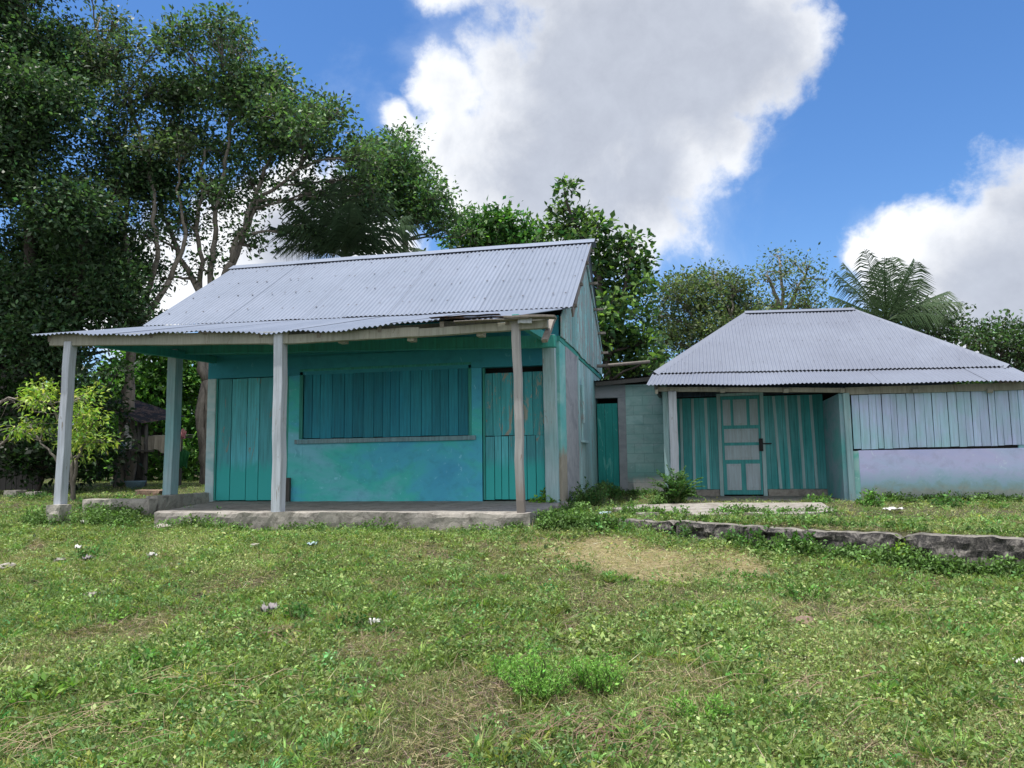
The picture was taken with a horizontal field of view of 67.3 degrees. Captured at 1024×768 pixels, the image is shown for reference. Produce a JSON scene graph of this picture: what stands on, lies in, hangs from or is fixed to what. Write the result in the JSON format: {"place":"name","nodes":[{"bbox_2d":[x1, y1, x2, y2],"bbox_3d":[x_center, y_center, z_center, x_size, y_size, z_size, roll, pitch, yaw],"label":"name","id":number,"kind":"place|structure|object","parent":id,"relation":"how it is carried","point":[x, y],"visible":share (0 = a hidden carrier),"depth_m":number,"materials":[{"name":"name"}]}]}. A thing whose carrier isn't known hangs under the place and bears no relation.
{"place":"outdoors","nodes":[
{"label":"outdoors","id":0,"kind":"place"},
{"bbox_2d":[0,474,1023,767],"bbox_3d":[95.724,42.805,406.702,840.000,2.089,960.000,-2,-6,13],"label":"ground","id":1,"kind":"structure","parent":0,"point":[634,570],"depth_m":6.79,"materials":[{"name":"soil"}]},
{"bbox_2d":[0,562,15,569],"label":"stone","id":2,"kind":"object","parent":1,"relation":"on","point":[4,564],"visible":0.58,"depth_m":8.52,"materials":[{"name":"grey stone"}]},
{"bbox_2d":[4,490,26,496],"bbox_3d":[-12.023,2.677,18.608,0.374,0.218,0.306,-2,-6,13],"label":"block","id":3,"kind":"object","parent":1,"relation":"on","point":[9,492],"depth_m":18.49,"materials":[{"name":"grey concrete"}]},
{"bbox_2d":[0,418,56,446],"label":"bare branch","id":4,"kind":"object","parent":1,"relation":"on","point":[3,442],"visible":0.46,"depth_m":17.27,"materials":[{"name":"grey plant"}]},
{"bbox_2d":[0,395,57,418],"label":"bare branch","id":5,"kind":"object","parent":1,"relation":"on","point":[6,399],"visible":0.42,"depth_m":17.38,"materials":[{"name":"grey plant"}]},
{"bbox_2d":[7,490,51,499],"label":"weed","id":6,"kind":"object","parent":1,"relation":"on","point":[42,494],"visible":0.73,"depth_m":17.32,"materials":[{"name":"green plant"}]},
{"bbox_2d":[25,491,44,495],"bbox_3d":[-11.461,2.674,18.474,0.281,0.184,0.309,-2,-6,13],"label":"block","id":7,"kind":"object","parent":1,"relation":"on","point":[34,492],"depth_m":18.36,"materials":[{"name":"grey concrete"}]},
{"bbox_2d":[0,665,86,707],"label":"weed","id":8,"kind":"object","parent":1,"relation":"on","point":[72,684],"visible":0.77,"depth_m":4.79,"materials":[{"name":"green plant"}]},
{"bbox_2d":[0,351,108,491],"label":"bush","id":9,"kind":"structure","parent":1,"relation":"on","point":[4,482],"depth_m":20.89,"materials":[{"name":"green plant"}]},
{"bbox_2d":[0,372,123,500],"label":"shrub","id":10,"kind":"object","parent":1,"relation":"on","point":[85,440],"visible":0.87,"depth_m":16.44,"materials":[{"name":"green plant"}]},
{"bbox_2d":[0,352,151,490],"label":"bush","id":11,"kind":"object","parent":1,"relation":"on","point":[31,452],"visible":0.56,"depth_m":19.72,"materials":[{"name":"green plant"}]},
{"bbox_2d":[72,497,82,511],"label":"weed","id":12,"kind":"object","parent":1,"relation":"on","point":[80,504],"visible":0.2,"depth_m":13.48,"materials":[{"name":"green plant"}]},
{"bbox_2d":[75,545,107,560],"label":"weed","id":13,"kind":"object","parent":1,"relation":"on","point":[91,551],"visible":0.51,"depth_m":8.88,"materials":[{"name":"green plant"}]},
{"bbox_2d":[0,0,193,484],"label":"tree","id":14,"kind":"object","parent":1,"relation":"on","point":[39,93],"visible":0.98,"depth_m":21.06,"materials":[{"name":"green plant"}]},
{"bbox_2d":[0,687,223,767],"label":"dry stalks","id":15,"kind":"object","parent":1,"relation":"on","point":[3,738],"visible":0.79,"depth_m":4.24,"materials":[{"name":"plant"}]},
{"bbox_2d":[23,0,225,487],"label":"tree","id":16,"kind":"object","parent":1,"relation":"on","point":[105,55],"visible":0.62,"depth_m":23.04,"materials":[{"name":"green plant"}]},
{"bbox_2d":[100,605,149,624],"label":"weed","id":17,"kind":"object","parent":1,"relation":"on","point":[115,614],"visible":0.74,"depth_m":6.52,"materials":[{"name":"green plant"}]},
{"bbox_2d":[113,492,136,498],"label":"weed","id":18,"kind":"object","parent":1,"relation":"on","point":[118,496],"visible":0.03,"depth_m":13.54,"materials":[{"name":"green plant"}]},
{"bbox_2d":[107,448,153,487],"bbox_3d":[-10.832,2.391,21.817,1.260,1.163,0.357,-2,-6,13],"label":"table","id":19,"kind":"object","parent":1,"relation":"on","point":[145,465],"visible":0.59,"depth_m":21.70,"materials":[{"name":"brown wood"}]},
{"bbox_2d":[125,435,131,448],"bbox_3d":[-10.974,1.661,22.025,0.234,0.420,0.134,-2,-6,13],"label":"cloth","id":20,"kind":"object","parent":19,"relation":"on","point":[129,442],"visible":0.44,"depth_m":22.01,"materials":[{"name":"grey fabric"}]},
{"bbox_2d":[124,481,145,488],"bbox_3d":[-10.416,2.788,21.264,0.560,0.220,0.551,-2,-6,13],"label":"basin","id":21,"kind":"object","parent":1,"relation":"on","point":[130,484],"visible":0.83,"depth_m":21.06,"materials":[{"name":"blue plastic"}]},
{"bbox_2d":[91,399,185,480],"bbox_3d":[-11.130,1.687,22.732,1.980,2.770,1.903,-2,-6,13],"label":"lean to","id":22,"kind":"object","parent":1,"relation":"on","point":[143,412],"visible":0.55,"depth_m":22.46,"materials":[{"name":"brown wood"}]},
{"bbox_2d":[124,423,128,434],"bbox_3d":[-11.060,1.292,22.084,0.132,0.360,0.132,-2,-6,13],"label":"cloth","id":23,"kind":"object","parent":22,"relation":"hanging from","point":[127,428],"visible":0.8,"depth_m":22.06,"materials":[{"name":"grey fabric"}]},
{"bbox_2d":[79,350,201,481],"bbox_3d":[-13.422,0.852,28.835,6.962,6.560,4.689,-2,-6,13],"label":"bush","id":24,"kind":"object","parent":1,"relation":"on","point":[155,384],"visible":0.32,"depth_m":27.91,"materials":[{"name":"green plant"}]},
{"bbox_2d":[135,489,162,496],"bbox_3d":[-8.335,2.549,17.755,0.646,0.221,0.311,-2,-6,13],"label":"block","id":25,"kind":"object","parent":1,"relation":"on","point":[142,492],"depth_m":17.63,"materials":[{"name":"stone"}]},
{"bbox_2d":[116,678,183,701],"bbox_3d":[-2.244,1.905,4.784,0.424,0.164,0.302,-2,-6,13],"label":"weed","id":26,"kind":"object","parent":1,"relation":"on","point":[151,689],"visible":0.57,"depth_m":4.73,"materials":[{"name":"green plant"}]},
{"bbox_2d":[118,645,202,672],"bbox_3d":[-2.421,1.912,5.325,0.502,0.217,0.551,0,-6,-11],"label":"weed","id":27,"kind":"object","parent":1,"relation":"on","point":[147,653],"visible":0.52,"depth_m":5.26,"materials":[{"name":"green plant"}]},
{"bbox_2d":[154,523,170,528],"bbox_3d":[-4.818,1.975,10.629,0.336,0.102,0.229,-4,-7,31],"label":"stone","id":28,"kind":"object","parent":1,"relation":"on","point":[163,524],"visible":0.31,"depth_m":10.57,"materials":[{"name":"grey stone"}]},
{"bbox_2d":[141,434,193,486],"bbox_3d":[-9.998,2.212,22.203,1.363,1.507,0.625,-2,-6,13],"label":"covered table","id":29,"kind":"object","parent":1,"relation":"on","point":[156,442],"visible":0.48,"depth_m":22.03,"materials":[{"name":"fabric"}]},
{"bbox_2d":[180,429,185,438],"bbox_3d":[-9.339,1.419,21.820,0.234,0.301,0.134,-2,-6,13],"label":"cloth","id":30,"kind":"object","parent":29,"relation":"on","point":[183,432],"visible":0.84,"depth_m":21.80,"materials":[{"name":"fabric"}]},
{"bbox_2d":[179,450,188,467],"bbox_3d":[-9.249,2.114,21.675,0.367,0.530,0.135,-2,-6,13],"label":"cloth","id":31,"kind":"object","parent":29,"relation":"hanging from","point":[183,457],"visible":0.92,"depth_m":21.66,"materials":[{"name":"green fabric"}]},
{"bbox_2d":[143,660,313,711],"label":"dry stalks","id":32,"kind":"object","parent":1,"relation":"on","point":[168,676],"visible":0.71,"depth_m":4.86,"materials":[{"name":"plant"}]},
{"bbox_2d":[119,1,402,484],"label":"tree","id":33,"kind":"object","parent":1,"relation":"on","point":[242,95],"visible":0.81,"depth_m":23.32,"materials":[{"name":"green plant"}]},
{"bbox_2d":[227,620,301,643],"bbox_3d":[-1.800,1.874,5.784,0.776,0.120,0.377,-1,-6,3],"label":"weed","id":34,"kind":"object","parent":1,"relation":"on","point":[269,631],"visible":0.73,"depth_m":5.78,"materials":[{"name":"green plant"}]},
{"bbox_2d":[260,602,279,615],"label":"litter","id":35,"kind":"object","parent":1,"relation":"on","point":[271,606],"visible":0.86,"depth_m":6.28,"materials":[{"name":"white paper"}]},
{"bbox_2d":[280,601,314,621],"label":"weed","id":36,"kind":"object","parent":1,"relation":"on","point":[300,612],"visible":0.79,"depth_m":6.17,"materials":[{"name":"green plant"}]},
{"bbox_2d":[31,238,649,531],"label":"wooden house","id":37,"kind":"structure","parent":1,"relation":"on","point":[443,389],"depth_m":13.42,"materials":[{"name":"wood"}]},
{"bbox_2d":[213,376,288,500],"bbox_3d":[-4.760,0.998,14.075,1.486,2.247,0.064,-2,-6,13],"label":"door","id":38,"kind":"structure","parent":37,"relation":"in","point":[244,406],"depth_m":14.10,"materials":[{"name":"teal wood"}]},
{"bbox_2d":[294,362,475,443],"bbox_3d":[-2.254,0.353,13.540,3.367,1.350,0.166,-2,-6,13],"label":"window","id":39,"kind":"structure","parent":37,"relation":"in","point":[393,405],"depth_m":13.51,"materials":[{"name":"blue paint"}]},
{"bbox_2d":[483,368,545,499],"bbox_3d":[0.045,0.821,12.963,1.085,2.244,0.064,-2,-6,13],"label":"door","id":40,"kind":"structure","parent":37,"relation":"in","point":[498,388],"depth_m":12.96,"materials":[{"name":"teal wood"}]},
{"bbox_2d":[580,377,589,442],"bbox_3d":[1.463,0.537,15.424,0.073,1.280,0.777,-2,-6,13],"label":"side window","id":41,"kind":"structure","parent":37,"relation":"in","point":[583,390],"depth_m":15.13,"materials":[{"name":"wood"}]},
{"bbox_2d":[264,169,424,260],"bbox_3d":[-5.388,-1.944,23.848,5.806,9.925,3.334,-2,-6,13],"label":"palm tree","id":42,"kind":"object","parent":1,"relation":"on","point":[346,232],"visible":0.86,"depth_m":23.73,"materials":[{"name":"green plant"}]},
{"bbox_2d":[328,611,378,631],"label":"weed","id":43,"kind":"object","parent":1,"relation":"on","point":[356,618],"visible":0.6,"depth_m":6.00,"materials":[{"name":"green plant"}]},
{"bbox_2d":[369,618,380,624],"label":"litter","id":44,"kind":"object","parent":1,"relation":"on","point":[374,621],"visible":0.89,"depth_m":6.00,"materials":[{"name":"white paper"}]},
{"bbox_2d":[324,116,489,252],"bbox_3d":[-3.954,-3.121,26.514,6.309,13.209,4.439,-2,-6,13],"label":"tree","id":45,"kind":"object","parent":1,"relation":"on","point":[418,198],"visible":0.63,"depth_m":26.03,"materials":[{"name":"green plant"}]},
{"bbox_2d":[288,614,598,663],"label":"dry stalks","id":46,"kind":"object","parent":1,"relation":"on","point":[423,643],"visible":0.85,"depth_m":5.53,"materials":[{"name":"plant"}]},
{"bbox_2d":[436,196,559,249],"bbox_3d":[-0.344,-1.638,28.528,5.074,10.486,3.495,-1,-6,0],"label":"tree","id":47,"kind":"object","parent":1,"relation":"on","point":[501,227],"visible":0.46,"depth_m":28.23,"materials":[{"name":"green plant"}]},
{"bbox_2d":[483,652,525,683],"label":"weed","id":48,"kind":"object","parent":1,"relation":"on","point":[501,664],"visible":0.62,"depth_m":4.85,"materials":[{"name":"green plant"}]},
{"bbox_2d":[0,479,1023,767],"bbox_3d":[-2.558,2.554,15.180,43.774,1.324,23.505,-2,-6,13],"label":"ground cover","id":49,"kind":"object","parent":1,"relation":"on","point":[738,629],"visible":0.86,"depth_m":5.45,"materials":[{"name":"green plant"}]},
{"bbox_2d":[6,340,1023,477],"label":"distant wood","id":50,"kind":"object","parent":1,"relation":"on","point":[98,373],"depth_m":38.44,"materials":[{"name":"green plant"}]},
{"bbox_2d":[495,640,579,702],"bbox_3d":[0.148,1.720,4.590,0.568,0.348,0.581,-2,-6,13],"label":"weed","id":51,"kind":"object","parent":1,"relation":"on","point":[534,682],"visible":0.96,"depth_m":4.53,"materials":[{"name":"green plant"}]},
{"bbox_2d":[528,487,559,502],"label":"weed","id":52,"kind":"object","parent":1,"relation":"on","point":[542,498],"visible":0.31,"depth_m":12.22,"materials":[{"name":"green plant"}]},
{"bbox_2d":[536,507,581,523],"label":"weed","id":53,"kind":"object","parent":1,"relation":"on","point":[568,512],"visible":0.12,"depth_m":10.13,"materials":[{"name":"green plant"}]},
{"bbox_2d":[564,505,597,517],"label":"weed","id":54,"kind":"object","parent":1,"relation":"on","point":[579,512],"visible":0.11,"depth_m":10.39,"materials":[{"name":"green plant"}]},
{"bbox_2d":[469,699,704,767],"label":"dry stalks","id":55,"kind":"object","parent":1,"relation":"on","point":[596,731],"visible":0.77,"depth_m":3.93,"materials":[{"name":"beige plant"}]},
{"bbox_2d":[569,476,608,505],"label":"weed","id":56,"kind":"object","parent":1,"relation":"on","point":[595,496],"visible":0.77,"depth_m":13.06,"materials":[{"name":"green plant"}]},
{"bbox_2d":[561,646,633,695],"bbox_3d":[0.519,1.710,4.595,0.422,0.287,0.389,1,-6,-16],"label":"weed","id":57,"kind":"object","parent":1,"relation":"on","point":[587,679],"visible":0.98,"depth_m":4.55,"materials":[{"name":"green plant"}]},
{"bbox_2d":[533,172,684,379],"bbox_3d":[2.673,-1.595,21.803,3.803,9.040,3.437,0,-6,-6],"label":"tree","id":58,"kind":"object","parent":1,"relation":"on","point":[614,300],"visible":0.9,"depth_m":21.73,"materials":[{"name":"green plant"}]},
{"bbox_2d":[589,515,633,533],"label":"weed","id":59,"kind":"object","parent":1,"relation":"on","point":[623,523],"visible":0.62,"depth_m":9.43,"materials":[{"name":"green plant"}]},
{"bbox_2d":[599,483,624,498],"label":"weed","id":60,"kind":"object","parent":1,"relation":"on","point":[612,493],"visible":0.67,"depth_m":15.34,"materials":[{"name":"green plant"}]},
{"bbox_2d":[615,503,646,513],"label":"weed","id":61,"kind":"object","parent":1,"relation":"on","point":[634,510],"visible":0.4,"depth_m":11.06,"materials":[{"name":"green plant"}]},
{"bbox_2d":[594,375,669,493],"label":"block shed","id":62,"kind":"structure","parent":1,"relation":"on","point":[630,429],"depth_m":17.27,"materials":[{"name":"green paint"}]},
{"bbox_2d":[597,403,619,488],"bbox_3d":[2.181,1.417,17.422,0.468,1.952,0.033,-2,-6,13],"label":"door","id":63,"kind":"structure","parent":62,"relation":"in","point":[607,414],"depth_m":17.42,"materials":[{"name":"teal wood"}]},
{"bbox_2d":[630,487,651,496],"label":"weed","id":64,"kind":"object","parent":1,"relation":"on","point":[639,492],"visible":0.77,"depth_m":16.73,"materials":[{"name":"green plant"}]},
{"bbox_2d":[662,505,689,515],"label":"weed","id":65,"kind":"object","parent":1,"relation":"on","point":[681,511],"visible":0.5,"depth_m":10.84,"materials":[{"name":"green plant"}]},
{"bbox_2d":[648,465,704,502],"bbox_3d":[2.887,1.747,13.519,0.990,0.690,0.835,-2,-6,13],"label":"fern bush","id":66,"kind":"object","parent":1,"relation":"on","point":[679,490],"visible":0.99,"depth_m":13.44,"materials":[{"name":"green plant"}]},
{"bbox_2d":[668,520,696,539],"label":"weed","id":67,"kind":"object","parent":1,"relation":"on","point":[683,529],"visible":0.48,"depth_m":9.22,"materials":[{"name":"green plant"}]},
{"bbox_2d":[662,687,737,722],"bbox_3d":[1.007,1.734,4.120,0.411,0.189,0.279,-2,-6,13],"label":"weed","id":68,"kind":"object","parent":1,"relation":"on","point":[712,710],"visible":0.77,"depth_m":4.11,"materials":[{"name":"green plant"}]},
{"bbox_2d":[637,258,787,366],"bbox_3d":[8.122,-0.864,32.159,6.807,9.385,5.216,-2,-6,13],"label":"tree","id":69,"kind":"object","parent":1,"relation":"on","point":[725,312],"visible":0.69,"depth_m":31.82,"materials":[{"name":"green plant"}]},
{"bbox_2d":[708,506,744,515],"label":"weed","id":70,"kind":"object","parent":1,"relation":"on","point":[736,513],"visible":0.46,"depth_m":10.64,"materials":[{"name":"green plant"}]},
{"bbox_2d":[713,567,764,583],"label":"weed","id":71,"kind":"object","parent":1,"relation":"on","point":[746,573],"visible":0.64,"depth_m":7.49,"materials":[{"name":"green plant"}]},
{"bbox_2d":[722,522,775,545],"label":"weed","id":72,"kind":"object","parent":1,"relation":"on","point":[743,537],"visible":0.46,"depth_m":8.73,"materials":[{"name":"green plant"}]},
{"bbox_2d":[750,507,788,515],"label":"weed","id":73,"kind":"object","parent":1,"relation":"on","point":[766,513],"visible":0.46,"depth_m":10.46,"materials":[{"name":"green plant"}]},
{"bbox_2d":[743,240,839,309],"bbox_3d":[12.316,-1.389,33.491,4.214,10.418,4.502,-2,-6,13],"label":"tree","id":74,"kind":"object","parent":1,"relation":"on","point":[806,303],"visible":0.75,"depth_m":33.23,"materials":[{"name":"green plant"}]},
{"bbox_2d":[770,525,827,551],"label":"weed","id":75,"kind":"object","parent":1,"relation":"on","point":[797,537],"visible":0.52,"depth_m":8.32,"materials":[{"name":"green plant"}]},
{"bbox_2d":[768,582,834,603],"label":"weed","id":76,"kind":"object","parent":1,"relation":"on","point":[795,592],"visible":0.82,"depth_m":6.53,"materials":[{"name":"green plant"}]},
{"bbox_2d":[793,616,815,623],"bbox_3d":[2.180,1.770,5.740,0.223,0.074,0.162,3,-7,-34],"label":"stone","id":77,"kind":"object","parent":1,"relation":"on","point":[805,618],"visible":0.48,"depth_m":5.71,"materials":[{"name":"beige stone"}]},
{"bbox_2d":[595,517,1023,568],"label":"stone kerb","id":78,"kind":"structure","parent":1,"relation":"on","point":[973,547],"depth_m":7.91,"materials":[{"name":"grey stone"}]},
{"bbox_2d":[802,492,837,503],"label":"weed","id":79,"kind":"object","parent":1,"relation":"on","point":[822,499],"visible":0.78,"depth_m":13.26,"materials":[{"name":"green plant"}]},
{"bbox_2d":[631,640,1023,756],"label":"dry stalks","id":80,"kind":"object","parent":1,"relation":"on","point":[806,678],"visible":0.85,"depth_m":4.48,"materials":[{"name":"plant"}]},
{"bbox_2d":[646,308,1023,501],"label":"hip roof house","id":81,"kind":"structure","parent":1,"relation":"on","point":[842,404],"depth_m":14.79,"materials":[{"name":"teal wood"}]},
{"bbox_2d":[720,395,771,494],"bbox_3d":[4.878,1.264,15.982,0.981,2.048,0.105,-2,-6,13],"label":"door","id":82,"kind":"structure","parent":81,"relation":"in","point":[742,442],"depth_m":16.00,"materials":[{"name":"wood"}]},
{"bbox_2d":[855,487,886,506],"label":"weed","id":83,"kind":"object","parent":1,"relation":"on","point":[870,498],"visible":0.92,"depth_m":12.35,"materials":[{"name":"green plant"}]},
{"bbox_2d":[883,507,904,510],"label":"litter","id":84,"kind":"object","parent":1,"relation":"on","point":[892,508],"visible":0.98,"depth_m":10.87,"materials":[{"name":"white paper"}]},
{"bbox_2d":[827,249,964,334],"bbox_3d":[12.954,-0.857,25.709,4.213,7.582,3.034,-2,-6,13],"label":"palm tree","id":85,"kind":"object","parent":1,"relation":"on","point":[896,297],"visible":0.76,"depth_m":25.73,"materials":[{"name":"green plant"}]},
{"bbox_2d":[773,595,1023,636],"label":"dry stalks","id":86,"kind":"object","parent":1,"relation":"on","point":[907,610],"visible":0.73,"depth_m":5.90,"materials":[{"name":"plant"}]},
{"bbox_2d":[889,534,914,560],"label":"weed","id":87,"kind":"object","parent":1,"relation":"on","point":[898,547],"visible":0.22,"depth_m":7.72,"materials":[{"name":"green plant"}]},
{"bbox_2d":[870,283,1009,358],"bbox_3d":[17.517,-0.399,31.160,5.534,7.858,3.654,-2,-6,13],"label":"tree","id":88,"kind":"object","parent":1,"relation":"on","point":[938,335],"visible":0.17,"depth_m":30.98,"materials":[{"name":"green plant"}]},
{"bbox_2d":[923,557,957,577],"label":"weed","id":89,"kind":"object","parent":1,"relation":"on","point":[930,558],"visible":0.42,"depth_m":7.34,"materials":[{"name":"green plant"}]},
{"bbox_2d":[927,490,970,508],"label":"weed","id":90,"kind":"object","parent":1,"relation":"on","point":[949,502],"visible":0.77,"depth_m":11.59,"materials":[{"name":"green plant"}]},
{"bbox_2d":[942,309,1023,382],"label":"tree","id":91,"kind":"object","parent":1,"relation":"on","point":[1011,340],"visible":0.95,"depth_m":28.01,"materials":[{"name":"green plant"}]},
{"bbox_2d":[986,499,1010,508],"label":"weed","id":92,"kind":"object","parent":1,"relation":"on","point":[996,504],"visible":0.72,"depth_m":11.56,"materials":[{"name":"green plant"}]},
{"bbox_2d":[1012,657,1023,664],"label":"litter","id":93,"kind":"object","parent":1,"relation":"on","point":[1021,660],"visible":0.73,"depth_m":4.70,"materials":[{"name":"white paper"}]},
{"bbox_2d":[0,0,1023,468],"label":"sky","id":94,"kind":"structure","parent":0,"point":[722,129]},
{"bbox_2d":[613,502,835,516],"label":"path","id":95,"kind":"structure","parent":0,"point":[705,507],"depth_m":12.07,"materials":[{"name":"concrete"}]}
]}

